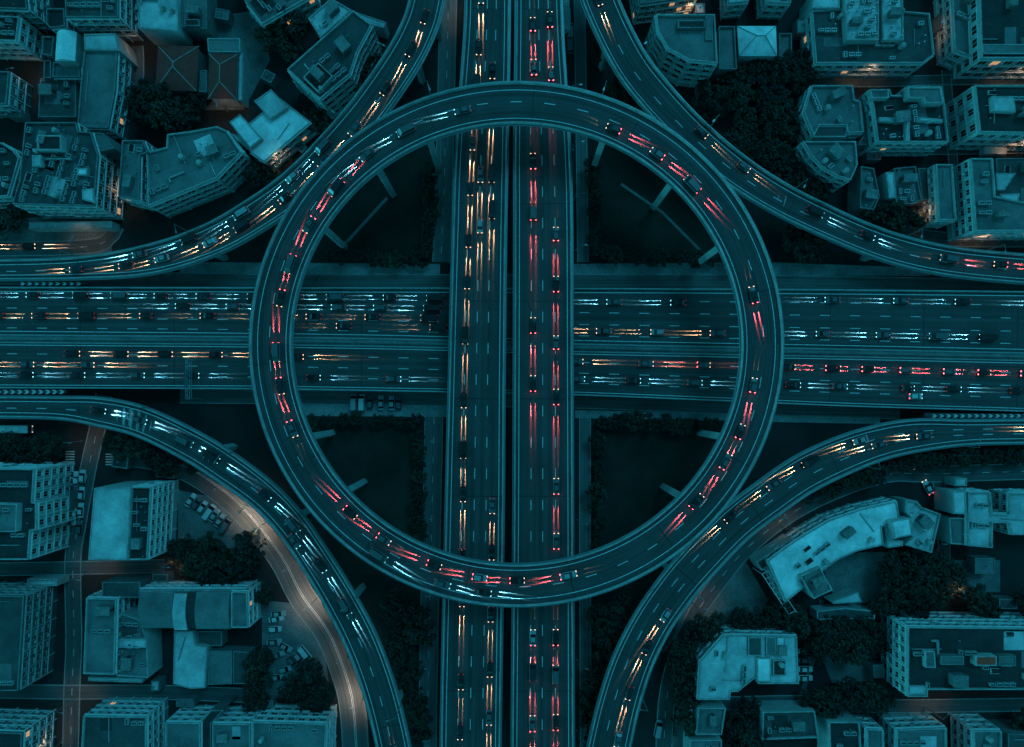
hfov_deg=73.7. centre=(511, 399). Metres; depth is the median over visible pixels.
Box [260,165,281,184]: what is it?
leafy tree
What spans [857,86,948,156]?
building
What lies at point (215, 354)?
hatchback car
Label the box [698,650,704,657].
window
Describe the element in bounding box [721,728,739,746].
leafy tree
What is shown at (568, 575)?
saloon car
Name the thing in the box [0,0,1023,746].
ground
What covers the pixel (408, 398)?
street
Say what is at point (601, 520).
leafy tree
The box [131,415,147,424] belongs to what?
saloon car
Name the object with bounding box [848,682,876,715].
leafy tree
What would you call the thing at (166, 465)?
leafy tree
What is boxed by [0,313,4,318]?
hatchback car
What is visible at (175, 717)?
window
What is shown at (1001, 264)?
hatchback car
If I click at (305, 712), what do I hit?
window
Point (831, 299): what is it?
saloon car
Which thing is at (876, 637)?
leafy tree
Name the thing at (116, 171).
window
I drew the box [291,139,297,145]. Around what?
window
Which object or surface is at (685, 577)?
slip road viaduct
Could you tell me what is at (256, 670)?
leafy tree
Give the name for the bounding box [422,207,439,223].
leafy tree
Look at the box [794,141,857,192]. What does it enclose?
building
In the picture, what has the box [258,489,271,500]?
hatchback car
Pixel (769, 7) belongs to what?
window
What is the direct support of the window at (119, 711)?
in the building at (117, 721)
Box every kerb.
[0,229,123,255]
[0,559,164,575]
[0,684,244,702]
[62,393,111,746]
[124,440,368,746]
[133,45,143,78]
[172,272,956,278]
[180,389,899,418]
[419,414,442,746]
[432,0,456,261]
[574,0,588,261]
[579,414,590,746]
[656,463,1023,746]
[726,695,1023,712]
[853,74,1023,86]
[904,226,1023,246]
[928,145,1022,154]
[932,479,951,599]
[941,69,957,164]
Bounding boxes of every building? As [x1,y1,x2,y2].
[0,0,54,32]
[0,16,44,61]
[0,71,32,118]
[0,142,21,208]
[0,461,76,559]
[0,581,57,690]
[0,707,56,746]
[12,122,124,219]
[38,80,80,121]
[42,29,84,83]
[46,8,83,36]
[65,0,143,41]
[77,33,137,140]
[81,696,168,746]
[83,574,162,682]
[88,479,178,559]
[118,126,255,218]
[138,0,217,45]
[138,580,261,629]
[165,695,259,746]
[173,628,255,688]
[229,89,318,171]
[244,0,320,36]
[252,703,336,746]
[287,0,389,118]
[629,0,695,24]
[645,14,717,87]
[683,727,721,746]
[689,700,725,734]
[694,624,798,699]
[711,26,736,80]
[719,0,748,19]
[749,496,912,614]
[754,700,818,739]
[755,0,790,19]
[772,33,791,65]
[792,85,863,144]
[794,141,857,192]
[799,0,934,78]
[809,603,874,619]
[816,709,860,746]
[847,166,879,216]
[851,711,946,746]
[854,108,868,153]
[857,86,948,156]
[876,166,928,210]
[881,611,1023,696]
[889,496,940,552]
[918,164,956,228]
[933,0,1023,79]
[934,476,1023,547]
[945,85,1023,150]
[947,158,1023,241]
[949,713,1023,746]
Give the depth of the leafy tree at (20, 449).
204.43 m
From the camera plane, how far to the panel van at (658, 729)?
207.90 m
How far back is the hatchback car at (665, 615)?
194.98 m
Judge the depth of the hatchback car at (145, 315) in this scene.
202.86 m
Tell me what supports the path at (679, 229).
on the grass at (635, 223)
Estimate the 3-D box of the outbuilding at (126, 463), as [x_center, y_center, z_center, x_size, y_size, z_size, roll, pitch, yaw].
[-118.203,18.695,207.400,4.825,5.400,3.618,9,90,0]
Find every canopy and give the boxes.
[27,574,68,585]
[29,221,119,231]
[824,587,861,603]
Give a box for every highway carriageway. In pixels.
[0,287,1023,353]
[0,342,1023,411]
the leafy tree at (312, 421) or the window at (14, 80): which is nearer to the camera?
the window at (14, 80)
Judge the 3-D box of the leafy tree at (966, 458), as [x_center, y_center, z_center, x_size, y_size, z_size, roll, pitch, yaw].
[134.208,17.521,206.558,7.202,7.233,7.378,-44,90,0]
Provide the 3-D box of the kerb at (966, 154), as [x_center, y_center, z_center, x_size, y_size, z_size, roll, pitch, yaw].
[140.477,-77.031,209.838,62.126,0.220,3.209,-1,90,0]
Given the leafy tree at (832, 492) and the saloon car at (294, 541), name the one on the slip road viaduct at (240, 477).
the saloon car at (294, 541)
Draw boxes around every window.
[1,48,10,53]
[3,714,12,718]
[7,724,17,729]
[10,98,16,105]
[11,87,17,95]
[12,76,16,83]
[16,719,25,724]
[20,35,24,42]
[21,22,26,30]
[24,642,30,648]
[25,729,32,737]
[25,739,31,746]
[26,209,36,212]
[27,40,32,48]
[29,28,33,35]
[29,676,34,681]
[30,4,36,12]
[30,657,35,663]
[31,648,36,653]
[32,547,36,554]
[32,630,37,635]
[33,533,37,539]
[33,611,38,616]
[33,724,39,732]
[35,45,39,53]
[36,0,43,9]
[36,481,41,487]
[36,492,42,498]
[37,470,44,476]
[38,24,46,28]
[38,626,44,632]
[39,738,45,746]
[40,505,44,511]
[44,480,51,486]
[44,641,49,647]
[45,469,49,475]
[46,742,52,746]
[47,503,51,509]
[47,516,53,522]
[51,489,57,495]
[52,468,58,474]
[52,479,58,484]
[55,540,61,546]
[59,477,65,483]
[62,538,68,544]
[69,511,74,517]
[70,20,79,25]
[73,213,82,216]
[94,704,102,708]
[97,198,101,205]
[98,185,102,193]
[100,160,104,167]
[100,172,103,180]
[105,189,109,196]
[106,176,110,184]
[107,164,111,171]
[113,167,119,175]
[115,709,123,713]
[118,84,123,92]
[119,64,124,72]
[119,117,124,124]
[121,108,126,115]
[125,80,130,87]
[133,23,137,31]
[149,714,153,721]
[153,204,164,210]
[164,210,173,215]
[171,715,178,719]
[174,205,184,210]
[176,194,185,200]
[194,715,201,719]
[198,185,207,191]
[209,181,218,186]
[220,172,227,180]
[224,176,233,184]
[228,164,235,172]
[228,179,237,188]
[232,168,239,175]
[236,155,243,164]
[245,163,253,170]
[256,714,264,719]
[284,705,292,709]
[288,715,295,719]
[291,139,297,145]
[291,710,299,714]
[300,3,307,10]
[302,710,309,715]
[304,9,310,16]
[312,4,318,11]
[319,716,326,720]
[322,711,329,715]
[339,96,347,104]
[346,84,354,91]
[638,12,644,17]
[652,50,658,59]
[656,39,662,49]
[667,52,674,58]
[669,2,675,8]
[685,73,693,78]
[698,75,706,79]
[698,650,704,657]
[704,65,712,69]
[706,641,711,648]
[766,5,773,10]
[778,6,785,11]
[799,148,806,155]
[807,43,811,50]
[829,71,837,75]
[840,71,848,75]
[864,104,870,112]
[874,144,882,148]
[887,628,891,634]
[887,656,891,663]
[888,727,893,734]
[893,622,898,629]
[893,631,898,638]
[893,641,898,648]
[893,651,898,658]
[899,625,904,632]
[899,635,904,642]
[899,645,904,652]
[899,684,904,692]
[912,721,920,725]
[916,716,924,720]
[924,144,933,148]
[927,168,932,174]
[928,177,933,183]
[939,50,944,58]
[944,28,950,35]
[944,59,953,65]
[945,36,950,44]
[945,45,951,53]
[948,104,954,113]
[948,118,955,128]
[951,134,957,142]
[954,65,960,74]
[954,98,963,107]
[955,145,966,149]
[956,113,964,123]
[957,732,963,740]
[958,209,963,216]
[959,73,971,76]
[959,227,965,234]
[960,128,966,137]
[962,170,968,177]
[964,59,968,68]
[964,198,970,204]
[964,728,970,736]
[966,67,979,72]
[966,92,972,102]
[966,145,977,149]
[966,225,971,231]
[966,738,970,745]
[967,107,973,117]
[968,11,975,23]
[969,123,975,132]
[970,0,975,10]
[971,24,976,36]
[971,37,976,49]
[971,73,984,76]
[972,50,977,62]
[975,61,988,64]
[979,67,992,70]
[984,73,996,76]
[984,723,993,727]
[987,61,1001,66]
[987,140,999,143]
[992,67,1005,72]
[992,503,998,508]
[993,523,999,528]
[996,73,1009,76]
[996,135,1008,139]
[999,140,1011,143]
[1000,524,1007,530]
[1001,61,1014,64]
[1005,67,1018,70]
[1008,73,1021,78]
[1008,135,1020,138]
[1014,61,1023,64]
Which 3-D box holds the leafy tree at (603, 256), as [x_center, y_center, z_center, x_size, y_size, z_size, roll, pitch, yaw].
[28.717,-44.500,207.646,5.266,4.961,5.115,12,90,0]
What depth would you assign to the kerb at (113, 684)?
209.75 m
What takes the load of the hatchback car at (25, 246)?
on the street at (55, 248)
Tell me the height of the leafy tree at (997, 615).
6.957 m
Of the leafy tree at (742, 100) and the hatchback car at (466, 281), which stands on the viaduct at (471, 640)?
the hatchback car at (466, 281)
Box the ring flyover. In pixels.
[248,81,784,607]
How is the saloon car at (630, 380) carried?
on the highway carriageway at (415, 368)
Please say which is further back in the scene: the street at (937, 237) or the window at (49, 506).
the street at (937, 237)
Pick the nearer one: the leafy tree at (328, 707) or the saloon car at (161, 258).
the saloon car at (161, 258)
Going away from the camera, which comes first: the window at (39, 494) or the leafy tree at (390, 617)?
the window at (39, 494)
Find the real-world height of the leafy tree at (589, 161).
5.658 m
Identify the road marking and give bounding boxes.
[66,451,112,464]
[70,436,95,746]
[124,451,356,746]
[428,437,433,677]
[441,32,447,252]
[664,471,1023,735]
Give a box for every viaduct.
[0,0,445,280]
[0,395,411,746]
[439,0,510,746]
[510,0,574,746]
[580,0,1023,284]
[586,418,1023,746]
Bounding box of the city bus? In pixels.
[0,425,32,432]
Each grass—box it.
[308,418,423,746]
[318,141,435,261]
[591,418,723,676]
[592,145,720,261]
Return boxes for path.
[344,197,387,243]
[621,183,661,212]
[661,211,703,252]
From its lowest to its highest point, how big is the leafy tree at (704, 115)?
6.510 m
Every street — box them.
[0,228,121,254]
[0,273,1023,290]
[0,560,164,574]
[0,685,257,701]
[63,394,110,746]
[109,440,367,746]
[134,46,142,96]
[180,390,899,417]
[420,417,441,746]
[433,0,455,261]
[575,0,587,261]
[580,418,589,746]
[656,464,1023,746]
[721,696,1023,711]
[798,600,823,699]
[811,75,1023,85]
[900,227,1023,246]
[930,146,1023,153]
[933,479,948,599]
[942,70,956,166]
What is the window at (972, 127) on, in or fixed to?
in the building at (978, 117)
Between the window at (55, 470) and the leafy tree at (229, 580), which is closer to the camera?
the window at (55, 470)
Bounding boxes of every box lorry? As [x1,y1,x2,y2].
[563,6,570,33]
[979,146,1006,156]
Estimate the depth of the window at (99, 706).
202.60 m
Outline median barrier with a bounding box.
[0,336,1023,359]
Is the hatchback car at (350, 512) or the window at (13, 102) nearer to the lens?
the hatchback car at (350, 512)
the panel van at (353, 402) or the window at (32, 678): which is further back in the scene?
the panel van at (353, 402)
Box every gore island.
[0,282,89,285]
[0,389,68,393]
[923,413,1023,417]
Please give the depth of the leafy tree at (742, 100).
203.06 m
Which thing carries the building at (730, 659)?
on the ground at (240, 426)
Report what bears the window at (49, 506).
in the building at (37, 514)
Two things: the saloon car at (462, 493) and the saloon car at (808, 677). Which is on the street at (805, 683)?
the saloon car at (808, 677)
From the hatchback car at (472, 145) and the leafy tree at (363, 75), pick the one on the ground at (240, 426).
the leafy tree at (363, 75)
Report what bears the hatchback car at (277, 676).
on the parking lot at (295, 633)
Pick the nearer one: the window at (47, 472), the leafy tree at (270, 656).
the window at (47, 472)
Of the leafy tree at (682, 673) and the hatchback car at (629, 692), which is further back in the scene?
the leafy tree at (682, 673)
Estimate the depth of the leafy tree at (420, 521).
205.77 m
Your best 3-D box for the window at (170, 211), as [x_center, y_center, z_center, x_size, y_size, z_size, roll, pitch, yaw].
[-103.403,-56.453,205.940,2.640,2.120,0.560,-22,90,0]
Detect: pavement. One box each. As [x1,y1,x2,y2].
[0,217,111,257]
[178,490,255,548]
[180,262,439,273]
[206,12,269,109]
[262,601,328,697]
[302,404,446,416]
[574,262,929,275]
[575,410,879,423]
[672,562,767,639]
[672,680,690,746]
[824,552,895,604]
[824,653,873,682]
[935,560,999,591]
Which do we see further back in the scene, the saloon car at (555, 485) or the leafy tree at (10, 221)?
the leafy tree at (10, 221)
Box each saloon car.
[17,372,33,377]
[31,313,46,318]
[64,351,79,356]
[67,520,76,525]
[69,372,85,377]
[70,485,77,489]
[71,471,78,476]
[77,503,84,517]
[90,406,105,413]
[112,351,128,356]
[118,261,133,268]
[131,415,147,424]
[132,250,147,257]
[154,254,169,262]
[157,351,172,356]
[175,303,190,308]
[183,373,198,378]
[185,493,196,507]
[196,293,211,298]
[200,313,215,318]
[202,237,217,247]
[208,508,220,522]
[214,513,225,527]
[266,638,281,644]
[268,616,283,622]
[270,610,285,616]
[273,650,284,657]
[275,377,284,394]
[276,289,285,306]
[277,641,292,652]
[286,420,297,437]
[287,533,300,548]
[302,216,315,233]
[306,313,320,319]
[314,557,326,572]
[318,154,328,166]
[331,304,346,309]
[336,323,351,328]
[348,121,361,136]
[359,147,375,161]
[365,314,379,319]
[373,304,388,310]
[378,395,383,409]
[385,376,400,381]
[389,396,394,409]
[405,40,416,56]
[433,578,450,588]
[454,105,471,115]
[457,724,462,739]
[458,674,463,689]
[460,486,465,501]
[461,392,466,407]
[474,588,491,596]
[476,38,481,55]
[477,166,483,182]
[486,709,491,724]
[487,606,493,621]
[487,661,492,676]
[488,544,494,559]
[489,62,495,78]
[489,498,495,513]
[529,715,535,731]
[530,59,536,75]
[530,153,535,168]
[530,317,535,332]
[530,375,535,390]
[530,629,535,645]
[547,11,552,27]
[552,629,558,645]
[552,714,558,730]
[553,276,558,291]
[553,389,558,404]
[553,478,558,493]
[553,533,558,548]
[560,570,576,579]
[574,358,582,364]
[574,376,584,381]
[596,328,611,333]
[606,299,621,304]
[613,731,621,746]
[625,377,640,383]
[638,360,653,366]
[641,639,652,654]
[670,300,685,305]
[687,379,701,385]
[688,493,703,509]
[710,330,725,335]
[719,453,731,469]
[724,509,738,522]
[748,286,757,303]
[766,477,781,490]
[783,364,794,369]
[785,382,800,387]
[798,647,804,653]
[798,656,812,662]
[798,665,812,671]
[799,674,812,680]
[824,297,840,302]
[825,365,840,371]
[832,383,847,389]
[852,435,868,444]
[860,230,874,240]
[871,440,886,448]
[876,332,891,337]
[893,298,908,303]
[916,432,931,438]
[921,480,933,494]
[946,386,961,391]
[954,299,970,304]
[1009,388,1023,393]
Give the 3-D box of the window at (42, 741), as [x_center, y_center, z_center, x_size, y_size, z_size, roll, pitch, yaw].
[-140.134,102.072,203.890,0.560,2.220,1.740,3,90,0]
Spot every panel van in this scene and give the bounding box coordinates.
[72,292,89,298]
[77,312,95,318]
[110,292,127,298]
[175,434,193,447]
[180,233,197,244]
[201,449,220,462]
[202,504,216,520]
[218,517,232,533]
[232,206,249,220]
[233,218,250,232]
[247,293,252,299]
[271,342,280,361]
[284,254,296,273]
[284,516,300,533]
[297,644,311,658]
[315,137,330,154]
[326,294,343,300]
[328,178,344,196]
[338,597,351,614]
[350,394,356,410]
[358,394,364,410]
[368,547,387,561]
[396,122,415,137]
[420,314,437,320]
[423,305,440,311]
[426,295,443,301]
[430,324,446,330]
[460,440,466,458]
[462,326,468,343]
[473,74,479,83]
[488,164,494,182]
[489,200,495,218]
[529,662,535,681]
[530,202,536,219]
[552,664,558,683]
[563,0,568,5]
[567,23,573,37]
[567,37,573,53]
[653,719,662,738]
[683,175,701,193]
[801,454,819,467]
[806,205,823,217]
[928,333,948,338]
[939,254,959,262]
[978,334,998,340]
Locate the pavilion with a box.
[735,26,776,67]
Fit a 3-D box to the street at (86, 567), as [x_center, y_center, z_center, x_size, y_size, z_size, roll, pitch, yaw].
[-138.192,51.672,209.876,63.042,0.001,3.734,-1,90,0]
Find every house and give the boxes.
[155,46,206,98]
[199,38,249,107]
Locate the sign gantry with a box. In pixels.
[184,359,206,399]
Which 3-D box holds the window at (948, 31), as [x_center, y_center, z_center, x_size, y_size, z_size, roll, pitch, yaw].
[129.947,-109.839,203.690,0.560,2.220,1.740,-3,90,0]
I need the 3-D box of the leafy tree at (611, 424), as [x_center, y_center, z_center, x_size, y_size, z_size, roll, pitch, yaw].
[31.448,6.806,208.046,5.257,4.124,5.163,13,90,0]
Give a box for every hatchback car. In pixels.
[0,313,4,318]
[20,361,34,367]
[21,243,35,249]
[26,292,39,297]
[69,266,82,272]
[70,478,77,483]
[76,521,83,533]
[78,487,85,499]
[79,470,86,482]
[80,362,94,367]
[130,372,144,377]
[139,313,152,318]
[154,293,167,298]
[191,497,202,509]
[197,500,208,513]
[208,352,222,357]
[226,303,238,309]
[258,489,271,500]
[268,625,281,631]
[270,673,283,680]
[278,192,291,203]
[278,665,291,672]
[286,171,298,183]
[287,655,297,667]
[293,651,303,661]
[294,354,303,359]
[307,374,320,380]
[343,505,357,518]
[367,396,372,408]
[376,533,390,545]
[380,81,391,95]
[383,295,395,300]
[396,397,401,409]
[420,9,429,24]
[426,559,441,569]
[459,549,465,556]
[464,275,469,288]
[465,233,471,247]
[467,181,473,195]
[469,136,475,150]
[472,573,486,581]
[477,219,482,232]
[510,577,524,583]
[530,17,535,31]
[548,67,553,80]
[553,227,558,240]
[553,336,558,348]
[595,0,602,6]
[606,123,621,134]
[625,686,633,700]
[650,147,664,159]
[650,329,663,334]
[660,608,671,621]
[695,125,707,138]
[697,362,709,367]
[734,424,744,439]
[737,160,750,172]
[749,378,757,392]
[815,331,829,336]
[861,366,874,372]
[899,367,912,373]
[901,385,914,390]
[909,393,921,398]
[943,368,956,374]
[977,369,990,375]
[993,261,1007,267]
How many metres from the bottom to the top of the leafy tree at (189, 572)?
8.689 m
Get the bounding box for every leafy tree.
[0,203,32,232]
[0,210,22,239]
[0,431,16,453]
[0,438,11,457]
[0,452,10,462]
[3,434,28,460]
[4,445,29,463]
[18,436,41,457]
[27,452,41,463]
[28,447,51,463]
[29,432,57,457]
[32,435,46,448]
[41,454,59,463]
[43,436,67,458]
[101,432,124,453]
[107,433,133,459]
[124,85,137,107]
[124,437,149,459]
[129,98,148,126]
[130,96,159,126]
[131,78,152,94]
[137,81,171,113]
[138,80,155,100]
[140,443,162,460]
[142,445,170,469]
[145,97,179,132]
[150,451,180,477]
[157,95,193,132]
[166,538,190,564]
[171,455,183,463]
[175,533,204,564]
[175,561,199,580]
[178,91,198,112]
[178,109,200,131]
[179,552,201,571]
[181,550,215,580]
[182,91,207,114]
[184,462,199,475]
[191,531,220,556]
[195,564,223,585]
[201,538,230,569]
[215,569,239,585]
[216,547,242,575]
[226,559,254,581]
[232,530,266,564]
[233,543,254,566]
[240,555,263,575]
[241,652,272,682]
[241,685,270,712]
[242,156,270,186]
[243,671,272,698]
[248,644,275,670]
[251,24,284,52]
[253,580,273,604]
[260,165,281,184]
[271,5,307,44]
[273,24,295,51]
[274,33,303,62]
[276,672,307,703]
[294,657,322,683]
[297,696,324,713]
[302,107,329,132]
[302,682,318,699]
[303,676,335,710]
[306,413,319,430]
[307,692,325,713]
[309,676,333,702]
[309,691,330,711]
[319,414,333,427]
[335,412,349,427]
[348,411,365,427]
[354,63,372,92]
[365,53,382,73]
[369,251,384,267]
[369,413,383,427]
[375,253,388,268]
[378,415,389,428]
[379,587,405,617]
[379,593,411,626]
[380,636,407,666]
[384,626,406,653]
[385,250,403,268]
[386,414,394,425]
[391,639,417,668]
[391,658,410,688]
[393,416,404,427]
[396,669,416,687]
[398,255,410,268]
[401,598,421,619]
[402,417,409,429]
[402,600,431,628]
[402,614,436,647]
[402,681,422,706]
[403,701,429,731]
[404,250,419,266]
[405,659,424,682]
[406,693,428,715]
[406,714,432,733]
[408,413,424,428]
[408,496,425,514]
[408,724,432,746]
[410,429,424,442]
[410,470,427,484]
[410,513,427,531]
[411,438,427,452]
[411,448,425,463]
[411,478,422,487]
[411,486,427,500]
[411,510,423,517]
[412,527,427,540]
[413,459,425,471]
[415,250,430,267]
[419,242,433,253]
[420,184,436,198]
[420,218,435,233]
[420,229,434,244]
[421,171,436,187]
[422,193,439,207]
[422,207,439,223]
[578,689,598,717]
[579,679,602,707]
[579,712,592,734]
[581,671,604,703]
[582,154,602,172]
[583,660,606,689]
[583,733,588,746]
[584,164,603,182]
[585,481,607,504]
[586,198,603,217]
[586,603,608,626]
[587,177,600,190]
[587,239,605,255]
[587,430,606,449]
[587,500,603,514]
[588,189,606,205]
[590,539,602,549]
[591,445,605,457]
[591,512,609,530]
[591,615,614,639]
[591,627,619,661]
[592,529,604,540]
[596,415,611,428]
[598,245,615,261]
[598,605,629,635]
[605,244,623,264]
[606,78,629,102]
[607,593,634,622]
[608,414,622,429]
[612,412,627,429]
[617,90,635,106]
[623,96,641,109]
[623,409,645,431]
[634,418,646,429]
[639,412,658,433]
[640,249,656,267]
[650,247,670,267]
[658,412,672,430]
[661,632,672,651]
[666,417,683,435]
[666,649,696,682]
[668,636,697,660]
[668,706,695,737]
[669,657,696,686]
[670,684,702,709]
[672,248,689,265]
[673,674,695,702]
[674,639,697,670]
[675,416,693,435]
[682,619,709,646]
[685,248,704,268]
[691,78,723,109]
[694,610,726,641]
[698,100,719,121]
[698,417,714,430]
[700,250,714,266]
[707,93,731,117]
[708,254,720,266]
[708,418,721,431]
[712,74,738,101]
[715,420,724,432]
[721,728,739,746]
[722,127,751,149]
[723,63,755,93]
[723,709,748,741]
[725,81,754,114]
[729,606,750,629]
[732,121,755,142]
[733,106,758,129]
[734,719,770,746]
[735,128,759,152]
[735,708,758,727]
[737,695,761,719]
[739,137,767,162]
[741,145,755,159]
[742,59,768,84]
[744,606,771,629]
[763,602,788,629]
[767,143,797,174]
[769,158,804,184]
[769,598,801,626]
[770,102,800,136]
[776,151,798,174]
[778,51,807,83]
[780,119,799,140]
[781,226,814,255]
[782,47,810,73]
[782,161,811,189]
[782,223,808,244]
[783,105,801,126]
[783,609,809,639]
[790,57,812,86]
[790,63,820,94]
[792,234,820,264]
[799,686,823,709]
[801,174,833,202]
[801,492,817,505]
[802,640,826,664]
[803,230,827,248]
[803,618,834,652]
[809,246,829,263]
[811,685,844,718]
[812,614,846,644]
[814,489,825,497]
[814,638,845,663]
[820,481,840,499]
[822,626,848,656]
[823,680,856,713]
[827,615,854,645]
[835,471,860,490]
[837,618,863,650]
[837,675,869,710]
[840,644,861,665]
[841,630,874,666]
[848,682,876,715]
[853,467,872,487]
[853,613,875,632]
[856,623,876,645]
[859,205,885,227]
[860,679,887,709]
[862,621,886,650]
[864,463,889,486]
[867,592,895,620]
[868,641,889,657]
[869,690,896,717]
[874,200,909,231]
[875,558,895,584]
[879,459,895,474]
[880,548,912,580]
[889,603,909,616]
[891,552,924,586]
[895,549,917,571]
[897,455,914,473]
[899,570,925,595]
[901,206,927,233]
[904,586,940,618]
[905,580,931,602]
[907,569,934,597]
[910,451,930,465]
[914,553,936,574]
[916,453,938,473]
[917,551,942,572]
[921,569,947,597]
[922,450,945,468]
[926,553,961,587]
[929,584,953,607]
[932,548,950,566]
[937,448,951,462]
[943,564,968,594]
[946,447,970,468]
[956,446,983,467]
[965,583,998,614]
[973,592,996,615]
[977,599,1001,618]
[987,447,1002,462]
[1005,445,1023,466]
[1009,706,1023,730]
[1013,586,1023,615]
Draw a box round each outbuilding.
[7,109,30,122]
[65,490,77,508]
[111,455,135,468]
[151,675,165,690]
[152,571,173,581]
[176,694,199,706]
[214,8,234,26]
[260,69,279,88]
[264,695,276,708]
[295,142,307,153]
[691,3,704,13]
[694,83,709,94]
[791,19,804,39]
[860,152,880,164]
[933,12,942,34]
[966,555,994,573]
[991,595,1016,608]
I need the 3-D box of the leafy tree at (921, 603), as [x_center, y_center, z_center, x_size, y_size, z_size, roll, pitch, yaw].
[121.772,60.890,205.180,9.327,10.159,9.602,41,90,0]
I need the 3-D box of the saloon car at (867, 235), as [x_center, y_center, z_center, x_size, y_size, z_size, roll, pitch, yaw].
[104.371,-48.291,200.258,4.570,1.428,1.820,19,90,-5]
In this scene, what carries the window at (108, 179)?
in the building at (69, 170)
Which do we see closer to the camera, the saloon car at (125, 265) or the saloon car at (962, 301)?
the saloon car at (125, 265)
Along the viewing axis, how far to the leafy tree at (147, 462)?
204.27 m
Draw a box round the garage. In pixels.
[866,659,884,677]

